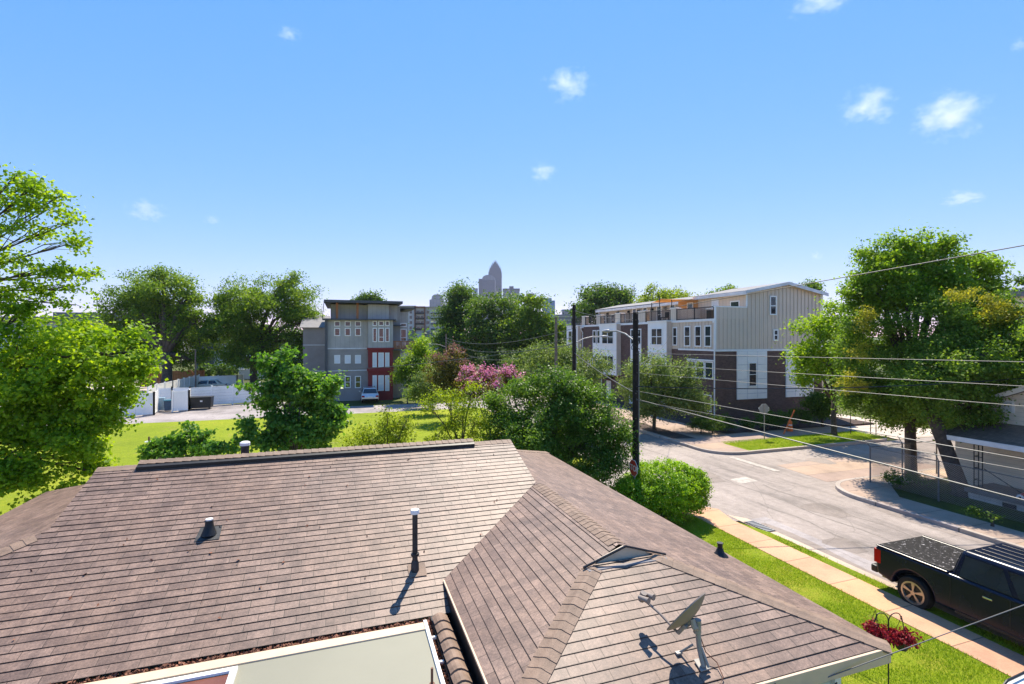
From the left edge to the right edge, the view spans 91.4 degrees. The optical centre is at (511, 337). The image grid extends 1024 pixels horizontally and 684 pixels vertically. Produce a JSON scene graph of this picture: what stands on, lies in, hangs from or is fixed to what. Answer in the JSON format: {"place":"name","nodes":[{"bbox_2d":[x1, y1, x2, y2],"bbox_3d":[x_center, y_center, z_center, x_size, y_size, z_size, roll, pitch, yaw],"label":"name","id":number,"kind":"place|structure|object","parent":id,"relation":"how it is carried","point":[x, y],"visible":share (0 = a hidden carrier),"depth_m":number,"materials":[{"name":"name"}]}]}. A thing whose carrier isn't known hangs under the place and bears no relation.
{"place":"outdoors","nodes":[
{"label":"outdoors","id":0,"kind":"place"},
{"bbox_2d":[0,162,179,513],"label":"maple tree","id":1,"kind":"object","parent":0,"point":[51,402],"visible":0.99,"depth_m":14.24,"materials":[{"name":"green plant"}]},
{"bbox_2d":[0,408,584,515],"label":"lawn","id":2,"kind":"structure","parent":0,"point":[126,444],"depth_m":36.49,"materials":[{"name":"green plant"}]},
{"bbox_2d":[398,365,446,413],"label":"tree","id":3,"kind":"object","parent":2,"relation":"on","point":[417,389],"visible":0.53,"depth_m":45.41,"materials":[{"name":"green plant"}]},
{"bbox_2d":[419,343,476,415],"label":"crape myrtle","id":4,"kind":"object","parent":2,"relation":"on","point":[446,372],"visible":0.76,"depth_m":41.47,"materials":[{"name":"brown plant"}]},
{"bbox_2d":[411,376,492,441],"bbox_3d":[-2.068,4.232,18.468,2.888,5.736,2.147,0,0,8],"label":"young tree","id":5,"kind":"object","parent":2,"relation":"on","point":[451,423],"visible":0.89,"depth_m":18.26,"materials":[{"name":"green plant"}]},
{"bbox_2d":[449,361,528,422],"bbox_3d":[-1.239,4.219,28.945,4.001,5.762,3.955,0,0,-44],"label":"crape myrtle","id":6,"kind":"object","parent":2,"relation":"on","point":[487,375],"visible":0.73,"depth_m":28.74,"materials":[{"name":"pink plant"}]},
{"bbox_2d":[0,0,1023,336],"label":"sky","id":7,"kind":"structure","parent":0,"point":[402,149],"materials":[{"name":"blue"}]},
{"bbox_2d":[86,341,947,522],"bbox_3d":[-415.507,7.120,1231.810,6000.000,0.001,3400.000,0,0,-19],"label":"ground","id":8,"kind":"structure","parent":0,"point":[395,401],"depth_m":56.06,"materials":[{"name":"green plant"}]},
{"bbox_2d":[0,312,197,363],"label":"building","id":9,"kind":"structure","parent":8,"relation":"on","point":[58,313],"depth_m":128.63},
{"bbox_2d":[75,262,228,382],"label":"elm tree","id":10,"kind":"object","parent":8,"relation":"on","point":[145,298],"visible":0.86,"depth_m":64.47,"materials":[{"name":"green plant"}]},
{"bbox_2d":[140,370,204,386],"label":"board fence","id":11,"kind":"object","parent":8,"relation":"on","point":[177,375],"visible":0.3,"depth_m":71.72,"materials":[{"name":"grey wood"}]},
{"bbox_2d":[134,420,242,460],"bbox_3d":[-9.894,4.828,15.473,3.385,4.543,1.727,0,0,-2],"label":"fig bush","id":12,"kind":"object","parent":8,"relation":"on","point":[199,444],"visible":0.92,"depth_m":15.28,"materials":[{"name":"green plant"}]},
{"bbox_2d":[197,379,227,387],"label":"car","id":13,"kind":"object","parent":8,"relation":"on","point":[208,383],"visible":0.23,"depth_m":65.49,"materials":[{"name":"paint"}]},
{"bbox_2d":[191,363,234,375],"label":"bush","id":14,"kind":"object","parent":8,"relation":"on","point":[208,367],"visible":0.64,"depth_m":83.05,"materials":[{"name":"green plant"}]},
{"bbox_2d":[148,402,285,414],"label":"parking apron","id":15,"kind":"object","parent":8,"relation":"on","point":[226,407],"visible":0.21,"depth_m":49.30,"materials":[{"name":"concrete"}]},
{"bbox_2d":[105,389,158,416],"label":"vinyl fence","id":16,"kind":"object","parent":15,"relation":"on","point":[153,400],"visible":0.39,"depth_m":45.40,"materials":[{"name":"white plastic"}]},
{"bbox_2d":[147,374,199,392],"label":"vinyl fence","id":17,"kind":"object","parent":15,"relation":"on","point":[184,382],"visible":0.5,"depth_m":58.52,"materials":[{"name":"white plastic"}]},
{"bbox_2d":[171,388,190,411],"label":"vinyl fence","id":18,"kind":"object","parent":15,"relation":"on","point":[180,400],"visible":0.95,"depth_m":47.92,"materials":[{"name":"white plastic"}]},
{"bbox_2d":[190,396,213,408],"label":"dumpster","id":19,"kind":"object","parent":15,"relation":"on","point":[201,401],"visible":0.86,"depth_m":49.21,"materials":[{"name":"black metal"}]},
{"bbox_2d":[158,382,260,404],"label":"vinyl fence","id":20,"kind":"object","parent":15,"relation":"on","point":[219,392],"visible":0.51,"depth_m":52.26,"materials":[{"name":"white plastic"}]},
{"bbox_2d":[200,374,243,390],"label":"vinyl fence","id":21,"kind":"object","parent":8,"relation":"on","point":[230,380],"visible":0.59,"depth_m":67.37,"materials":[{"name":"white plastic"}]},
{"bbox_2d":[196,339,300,370],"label":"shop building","id":22,"kind":"structure","parent":8,"relation":"on","point":[211,362],"depth_m":106.77,"materials":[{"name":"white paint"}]},
{"bbox_2d":[194,268,328,382],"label":"elm tree","id":23,"kind":"object","parent":8,"relation":"on","point":[236,306],"visible":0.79,"depth_m":67.18,"materials":[{"name":"green plant"}]},
{"bbox_2d":[4,311,570,358],"bbox_3d":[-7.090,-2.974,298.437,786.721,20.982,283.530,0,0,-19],"label":"treeline","id":24,"kind":"object","parent":8,"relation":"on","point":[414,335],"depth_m":176.66,"materials":[{"name":"green plant"}]},
{"bbox_2d":[120,401,486,423],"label":"back lane","id":25,"kind":"structure","parent":8,"relation":"on","point":[156,418],"depth_m":46.12,"materials":[{"name":"grey asphalt"}]},
{"bbox_2d":[300,316,329,390],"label":"grey block","id":26,"kind":"structure","parent":8,"relation":"on","point":[314,342],"depth_m":63.40,"materials":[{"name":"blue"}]},
{"bbox_2d":[350,289,386,300],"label":"oak tree","id":27,"kind":"object","parent":8,"relation":"on","point":[368,296],"visible":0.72,"depth_m":119.17,"materials":[{"name":"green plant"}]},
{"bbox_2d":[322,299,415,401],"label":"apartment building","id":28,"kind":"structure","parent":8,"relation":"on","point":[361,334],"depth_m":57.09,"materials":[{"name":"grey paint"}]},
{"bbox_2d":[359,386,378,402],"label":"silver car","id":29,"kind":"object","parent":8,"relation":"on","point":[368,393],"visible":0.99,"depth_m":54.09,"materials":[{"name":"paint"}]},
{"bbox_2d":[388,354,429,403],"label":"tree","id":30,"kind":"object","parent":8,"relation":"on","point":[402,373],"visible":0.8,"depth_m":53.41,"materials":[{"name":"green plant"}]},
{"bbox_2d":[401,336,438,377],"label":"tree","id":31,"kind":"object","parent":8,"relation":"on","point":[419,348],"visible":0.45,"depth_m":55.52,"materials":[{"name":"green plant"}]},
{"bbox_2d":[398,306,442,349],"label":"midrise building","id":32,"kind":"structure","parent":8,"relation":"on","point":[418,320],"depth_m":284.95,"materials":[{"name":"grey concrete"}]},
{"bbox_2d":[429,294,442,306],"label":"office tower","id":33,"kind":"structure","parent":8,"relation":"on","point":[434,302],"depth_m":1500.00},
{"bbox_2d":[425,275,483,367],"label":"oak tree","id":34,"kind":"object","parent":8,"relation":"on","point":[450,312],"visible":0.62,"depth_m":96.19,"materials":[{"name":"green plant"}]},
{"bbox_2d":[428,289,524,373],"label":"oak tree","id":35,"kind":"object","parent":8,"relation":"on","point":[481,337],"visible":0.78,"depth_m":89.57,"materials":[{"name":"green plant"}]},
{"bbox_2d":[479,275,494,325],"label":"skyscraper","id":36,"kind":"structure","parent":8,"relation":"on","point":[487,283],"depth_m":1560.00,"materials":[{"name":"stone"}]},
{"bbox_2d":[488,261,501,320],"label":"skyscraper","id":37,"kind":"structure","parent":8,"relation":"on","point":[495,271],"depth_m":1700.00,"materials":[{"name":"glass"}]},
{"bbox_2d":[491,287,570,378],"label":"oak tree","id":38,"kind":"object","parent":8,"relation":"on","point":[532,322],"visible":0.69,"depth_m":86.12,"materials":[{"name":"green plant"}]},
{"bbox_2d":[467,361,645,485],"bbox_3d":[1.663,3.995,19.390,7.236,6.210,4.560,0,0,-19],"label":"evergreen bush","id":39,"kind":"object","parent":8,"relation":"on","point":[574,419],"visible":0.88,"depth_m":18.83,"materials":[{"name":"green plant"}]},
{"bbox_2d":[496,333,622,398],"bbox_3d":[3.035,3.369,35.856,9.199,7.463,7.554,0,0,33],"label":"olive tree","id":40,"kind":"object","parent":8,"relation":"on","point":[546,357],"visible":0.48,"depth_m":35.36,"materials":[{"name":"green plant"}]},
{"bbox_2d":[571,305,608,447],"bbox_3d":[4.932,2.575,31.367,2.624,9.250,0.341,0,0,-19],"label":"utility pole","id":41,"kind":"object","parent":8,"relation":"on","point":[573,327],"visible":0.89,"depth_m":30.93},
{"bbox_2d":[563,280,638,324],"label":"oak tree","id":42,"kind":"object","parent":8,"relation":"on","point":[601,296],"visible":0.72,"depth_m":115.83,"materials":[{"name":"green plant"}]},
{"bbox_2d":[631,281,700,303],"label":"young tree","id":43,"kind":"object","parent":8,"relation":"on","point":[668,294],"visible":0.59,"depth_m":99.25,"materials":[{"name":"green plant"}]},
{"bbox_2d":[566,282,828,421],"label":"townhouse block","id":44,"kind":"structure","parent":8,"relation":"on","point":[748,326],"depth_m":43.01,"materials":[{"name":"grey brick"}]},
{"bbox_2d":[651,328,662,345],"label":"window","id":45,"kind":"structure","parent":44,"relation":"in","point":[656,333],"depth_m":47.25,"materials":[{"name":"white paint"}]},
{"bbox_2d":[684,326,690,346],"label":"window","id":46,"kind":"structure","parent":44,"relation":"in","point":[687,329],"depth_m":43.97,"materials":[{"name":"white paint"}]},
{"bbox_2d":[704,325,711,346],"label":"window","id":47,"kind":"structure","parent":44,"relation":"in","point":[707,328],"depth_m":41.47,"materials":[{"name":"white paint"}]},
{"bbox_2d":[748,362,756,386],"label":"window","id":48,"kind":"structure","parent":44,"relation":"in","point":[752,367],"depth_m":41.79,"materials":[{"name":"white paint"}]},
{"bbox_2d":[700,276,826,293],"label":"oak tree","id":49,"kind":"object","parent":8,"relation":"on","point":[818,286],"visible":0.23,"depth_m":94.08,"materials":[{"name":"green plant"}]},
{"bbox_2d":[830,414,932,438],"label":"concrete drive","id":50,"kind":"structure","parent":8,"relation":"on","point":[887,431],"depth_m":38.52,"materials":[{"name":"grey concrete"}]},
{"bbox_2d":[461,371,849,451],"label":"pavement","id":51,"kind":"structure","parent":0,"point":[709,440],"depth_m":36.19,"materials":[{"name":"beige concrete"}]},
{"bbox_2d":[486,381,692,438],"bbox_3d":[3.728,7.095,58.563,1.500,0.390,51.400,0,0,-19],"label":"tree bed","id":52,"kind":"object","parent":51,"relation":"on","point":[668,433],"visible":0.14,"depth_m":36.90,"materials":[{"name":"brown soil"}]},
{"bbox_2d":[609,346,729,430],"bbox_3d":[11.333,3.675,37.431,8.352,6.650,6.326,0,0,-19],"label":"street tree","id":53,"kind":"object","parent":52,"relation":"on","point":[682,380],"visible":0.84,"depth_m":36.61,"materials":[{"name":"green plant"}]},
{"bbox_2d":[461,374,886,454],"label":"kerb","id":54,"kind":"structure","parent":51,"relation":"on","point":[761,450],"depth_m":31.98,"materials":[{"name":"concrete"}]},
{"bbox_2d":[684,414,715,433],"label":"bush","id":55,"kind":"object","parent":51,"relation":"on","point":[701,421],"visible":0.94,"depth_m":35.76,"materials":[{"name":"green plant"}]},
{"bbox_2d":[697,414,729,432],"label":"bush","id":56,"kind":"object","parent":51,"relation":"on","point":[721,426],"visible":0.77,"depth_m":35.78,"materials":[{"name":"green plant"}]},
{"bbox_2d":[497,375,872,433],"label":"planting bed","id":57,"kind":"object","parent":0,"point":[843,422],"visible":0.2,"depth_m":40.41,"materials":[{"name":"brown soil"}]},
{"bbox_2d":[736,416,766,430],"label":"bush","id":58,"kind":"object","parent":57,"relation":"on","point":[744,423],"visible":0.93,"depth_m":36.84,"materials":[{"name":"green plant"}]},
{"bbox_2d":[752,409,781,428],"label":"bush","id":59,"kind":"object","parent":57,"relation":"on","point":[771,419],"visible":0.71,"depth_m":37.52,"materials":[{"name":"green plant"}]},
{"bbox_2d":[770,408,796,427],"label":"bush","id":60,"kind":"object","parent":57,"relation":"on","point":[782,419],"visible":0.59,"depth_m":38.15,"materials":[{"name":"green plant"}]},
{"bbox_2d":[786,406,818,426],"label":"bush","id":61,"kind":"object","parent":57,"relation":"on","point":[805,416],"visible":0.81,"depth_m":38.58,"materials":[{"name":"green plant"}]},
{"bbox_2d":[793,385,847,426],"bbox_3d":[24.082,5.333,39.122,3.586,3.334,3.369,0,0,16],"label":"dark tree","id":62,"kind":"object","parent":57,"relation":"on","point":[817,405],"visible":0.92,"depth_m":38.59,"materials":[{"name":"green plant"}]},
{"bbox_2d":[435,370,988,562],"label":"road","id":63,"kind":"structure","parent":0,"point":[731,498],"depth_m":21.33,"materials":[{"name":"grey asphalt"}]},
{"bbox_2d":[745,520,774,531],"bbox_3d":[9.259,7.060,18.699,0.440,0.080,1.100,0,0,-19],"label":"storm drain","id":64,"kind":"object","parent":63,"relation":"on","point":[753,523],"visible":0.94,"depth_m":18.66,"materials":[{"name":"grey metal"}]},
{"bbox_2d":[750,517,881,575],"bbox_3d":[11.636,7.058,13.687,0.800,0.001,12.500,0,0,-19],"label":"road patch","id":65,"kind":"object","parent":63,"relation":"on","point":[859,561],"visible":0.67,"depth_m":16.93,"materials":[{"name":"concrete"}]},
{"bbox_2d":[800,503,852,517],"bbox_3d":[12.924,7.056,20.506,1.630,0.001,1.692,0,0,-19],"label":"oil stain","id":66,"kind":"object","parent":63,"relation":"on","point":[818,508],"visible":1,"depth_m":20.57,"materials":[{"name":"concrete"}]},
{"bbox_2d":[822,537,866,552],"bbox_3d":[11.355,7.056,17.022,1.164,0.001,1.209,0,0,-19],"label":"oil stain","id":67,"kind":"object","parent":63,"relation":"on","point":[845,544],"visible":1,"depth_m":17.08,"materials":[{"name":"concrete"}]},
{"bbox_2d":[760,523,953,610],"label":"gutter dirt","id":68,"kind":"structure","parent":63,"relation":"on","point":[804,541],"depth_m":16.84,"materials":[{"name":"soil"}]},
{"bbox_2d":[726,514,1023,646],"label":"gutter apron","id":69,"kind":"object","parent":63,"relation":"on","point":[742,520],"visible":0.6,"depth_m":14.78,"materials":[{"name":"grey concrete"}]},
{"bbox_2d":[863,502,994,545],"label":"gutter dirt","id":70,"kind":"structure","parent":63,"relation":"on","point":[927,524],"depth_m":18.81,"materials":[{"name":"soil"}]},
{"bbox_2d":[871,535,1023,642],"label":"pickup truck","id":71,"kind":"object","parent":63,"relation":"on","point":[923,572],"visible":1,"depth_m":12.10,"materials":[{"name":"black paint"}]},
{"bbox_2d":[702,505,738,520],"bbox_3d":[6.775,7.063,19.962,3.600,0.001,2.500,0,0,-19],"label":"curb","id":72,"kind":"object","parent":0,"point":[727,515],"visible":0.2,"depth_m":19.67,"materials":[{"name":"concrete"}]},
{"bbox_2d":[600,437,954,486],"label":"cross street","id":73,"kind":"structure","parent":0,"point":[773,460],"depth_m":30.07,"materials":[{"name":"grey asphalt"}]},
{"bbox_2d":[778,453,935,481],"bbox_3d":[18.907,7.058,27.643,8.500,0.001,3.700,0,0,-19],"label":"road patch","id":74,"kind":"object","parent":73,"relation":"on","point":[846,467],"visible":0.8,"depth_m":27.25,"materials":[{"name":"beige concrete"}]},
{"bbox_2d":[721,430,889,450],"bbox_3d":[19.991,7.103,33.971,12.400,0.395,2.800,0,0,-19],"label":"grass strip","id":75,"kind":"object","parent":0,"point":[778,446],"depth_m":33.36,"materials":[{"name":"green plant"}]},
{"bbox_2d":[771,296,891,435],"bbox_3d":[22.596,1.975,35.141,8.805,10.050,6.091,0,0,-19],"label":"street tree","id":76,"kind":"object","parent":75,"relation":"on","point":[803,352],"visible":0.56,"depth_m":34.65,"materials":[{"name":"green plant"}]},
{"bbox_2d":[657,513,1010,683],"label":"lawn","id":77,"kind":"structure","parent":0,"point":[806,591],"depth_m":12.04,"materials":[{"name":"green plant"}]},
{"bbox_2d":[226,342,356,452],"bbox_3d":[-7.120,3.616,16.269,3.954,6.968,2.619,0,0,-19],"label":"fig tree","id":78,"kind":"object","parent":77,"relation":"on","point":[291,427],"visible":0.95,"depth_m":15.87,"materials":[{"name":"green plant"}]},
{"bbox_2d":[335,401,422,446],"bbox_3d":[-4.632,4.636,17.273,3.372,4.928,2.215,0,0,2],"label":"young tree","id":79,"kind":"object","parent":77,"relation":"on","point":[390,437],"visible":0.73,"depth_m":17.12,"materials":[{"name":"green plant"}]},
{"bbox_2d":[0,438,892,683],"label":"house","id":80,"kind":"structure","parent":77,"relation":"on","point":[463,561],"depth_m":6.81,"materials":[{"name":"brown tile"}]},
{"bbox_2d":[638,590,723,683],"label":"satellite dish","id":81,"kind":"object","parent":80,"relation":"attached to","point":[684,620],"visible":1,"depth_m":5.32,"materials":[{"name":"metal"}]},
{"bbox_2d":[828,604,1023,677],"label":"power line","id":82,"kind":"object","parent":80,"relation":"attached to","point":[924,641],"visible":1,"depth_m":5.77,"materials":[{"name":"metal"}]},
{"bbox_2d":[602,312,639,467],"bbox_3d":[4.452,3.100,20.676,0.343,8.200,2.632,0,0,-20],"label":"utility pole","id":83,"kind":"object","parent":77,"relation":"on","point":[635,405],"visible":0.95,"depth_m":19.51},
{"bbox_2d":[636,378,1023,388],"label":"power line","id":84,"kind":"object","parent":83,"relation":"attached to","point":[819,388],"visible":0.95,"depth_m":19.93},
{"bbox_2d":[636,245,1023,313],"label":"power line","id":85,"kind":"object","parent":83,"relation":"attached to","point":[852,275],"visible":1,"depth_m":11.84,"materials":[{"name":"rubber"}]},
{"bbox_2d":[608,456,714,522],"bbox_3d":[5.568,5.848,19.352,4.500,2.503,3.351,0,0,-19],"label":"round hedge","id":86,"kind":"object","parent":77,"relation":"on","point":[683,488],"visible":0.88,"depth_m":18.47,"materials":[{"name":"green plant"}]},
{"bbox_2d":[874,612,901,683],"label":"plant hanger","id":87,"kind":"object","parent":77,"relation":"on","point":[888,630],"visible":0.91,"depth_m":8.74,"materials":[{"name":"black metal"}]},
{"bbox_2d":[861,610,897,647],"bbox_3d":[6.423,5.049,8.737,0.664,0.581,0.558,0,0,-19],"label":"hanging plant","id":88,"kind":"object","parent":87,"relation":"hanging from","point":[871,627],"visible":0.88,"depth_m":8.67,"materials":[{"name":"red plant"}]},
{"bbox_2d":[885,616,923,651],"bbox_3d":[6.838,5.149,8.710,0.612,0.581,0.589,0,0,8],"label":"hanging plant","id":89,"kind":"object","parent":87,"relation":"hanging from","point":[904,638],"visible":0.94,"depth_m":8.66,"materials":[{"name":"red plant"}]},
{"bbox_2d":[1003,671,1023,683],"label":"white car","id":90,"kind":"object","parent":77,"relation":"on","point":[1018,678],"visible":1,"depth_m":7.80,"materials":[{"name":"paint"}]},
{"bbox_2d":[682,507,1023,676],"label":"sidewalk","id":91,"kind":"structure","parent":0,"point":[1005,660],"depth_m":13.25,"materials":[{"name":"concrete"}]},
{"bbox_3d":[16.083,2.600,-5.129,0.290,9.200,0.290,0,0,-19],"label":"utility pole","id":92,"kind":"object","parent":91,"relation":"on","visible":0},
{"bbox_2d":[636,400,1022,469],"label":"power line","id":93,"kind":"object","parent":92,"relation":"attached to","point":[856,440],"visible":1,"depth_m":11.77,"materials":[{"name":"metal"}]},
{"bbox_2d":[636,399,1023,500],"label":"power line","id":94,"kind":"object","parent":92,"relation":"attached to","point":[853,455],"visible":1,"depth_m":11.81,"materials":[{"name":"metal"}]},
{"bbox_2d":[638,391,1023,459],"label":"power line","id":95,"kind":"object","parent":92,"relation":"attached to","point":[853,429],"visible":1,"depth_m":11.78,"materials":[{"name":"metal"}]},
{"bbox_2d":[638,364,1023,386],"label":"power line","id":96,"kind":"object","parent":92,"relation":"attached to","point":[849,376],"visible":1,"depth_m":11.93,"materials":[{"name":"rubber"}]},
{"bbox_2d":[644,353,1020,361],"bbox_3d":[10.455,0.378,7.144,0.014,0.433,27.002,0,0,-25],"label":"power line","id":97,"kind":"object","parent":92,"relation":"attached to","point":[853,358],"visible":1,"depth_m":11.79,"materials":[{"name":"rubber"}]},
{"bbox_2d":[642,373,1023,406],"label":"power line","id":98,"kind":"object","parent":92,"relation":"attached to","point":[853,391],"visible":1,"depth_m":11.82,"materials":[{"name":"rubber"}]},
{"bbox_2d":[738,522,1023,655],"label":"verge","id":99,"kind":"structure","parent":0,"point":[950,617],"depth_m":13.74,"materials":[{"name":"green plant"}]},
{"bbox_2d":[867,468,946,484],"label":"corner pavement","id":100,"kind":"structure","parent":0,"point":[942,474],"depth_m":24.92,"materials":[{"name":"beige concrete"}]},
{"bbox_2d":[840,468,1023,545],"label":"pavement","id":101,"kind":"structure","parent":0,"point":[876,491],"depth_m":20.14,"materials":[{"name":"grey concrete"}]},
{"bbox_2d":[820,218,1023,475],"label":"yard tree","id":102,"kind":"object","parent":101,"relation":"on","point":[874,294],"visible":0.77,"depth_m":25.12,"materials":[{"name":"green plant"}]},
{"bbox_2d":[835,467,1023,548],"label":"kerb","id":103,"kind":"structure","parent":101,"relation":"on","point":[841,490],"depth_m":19.45,"materials":[{"name":"concrete"}]},
{"bbox_2d":[892,478,1023,531],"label":"yard","id":104,"kind":"structure","parent":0,"point":[1006,522],"depth_m":20.89,"materials":[{"name":"green plant"}]},
{"bbox_2d":[880,466,933,487],"bbox_3d":[18.018,6.494,22.930,2.181,1.012,1.975,0,0,-19],"label":"bush","id":105,"kind":"object","parent":104,"relation":"on","point":[893,481],"visible":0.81,"depth_m":22.79,"materials":[{"name":"green plant"}]},
{"bbox_2d":[863,434,1023,522],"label":"chain link fence","id":106,"kind":"object","parent":104,"relation":"on","point":[938,467],"visible":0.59,"depth_m":21.55,"materials":[{"name":"metal"}]},
{"bbox_2d":[867,281,1023,497],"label":"yard tree","id":107,"kind":"object","parent":104,"relation":"on","point":[979,330],"visible":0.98,"depth_m":22.00,"materials":[{"name":"green plant"}]},
{"bbox_2d":[959,502,1004,526],"bbox_3d":[17.344,6.583,18.350,1.094,0.834,1.291,0,0,-19],"label":"bush","id":108,"kind":"object","parent":104,"relation":"on","point":[977,510],"visible":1,"depth_m":18.43,"materials":[{"name":"green plant"}]},
{"bbox_2d":[946,387,1023,511],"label":"house","id":109,"kind":"structure","parent":104,"relation":"on","point":[1008,440],"depth_m":21.62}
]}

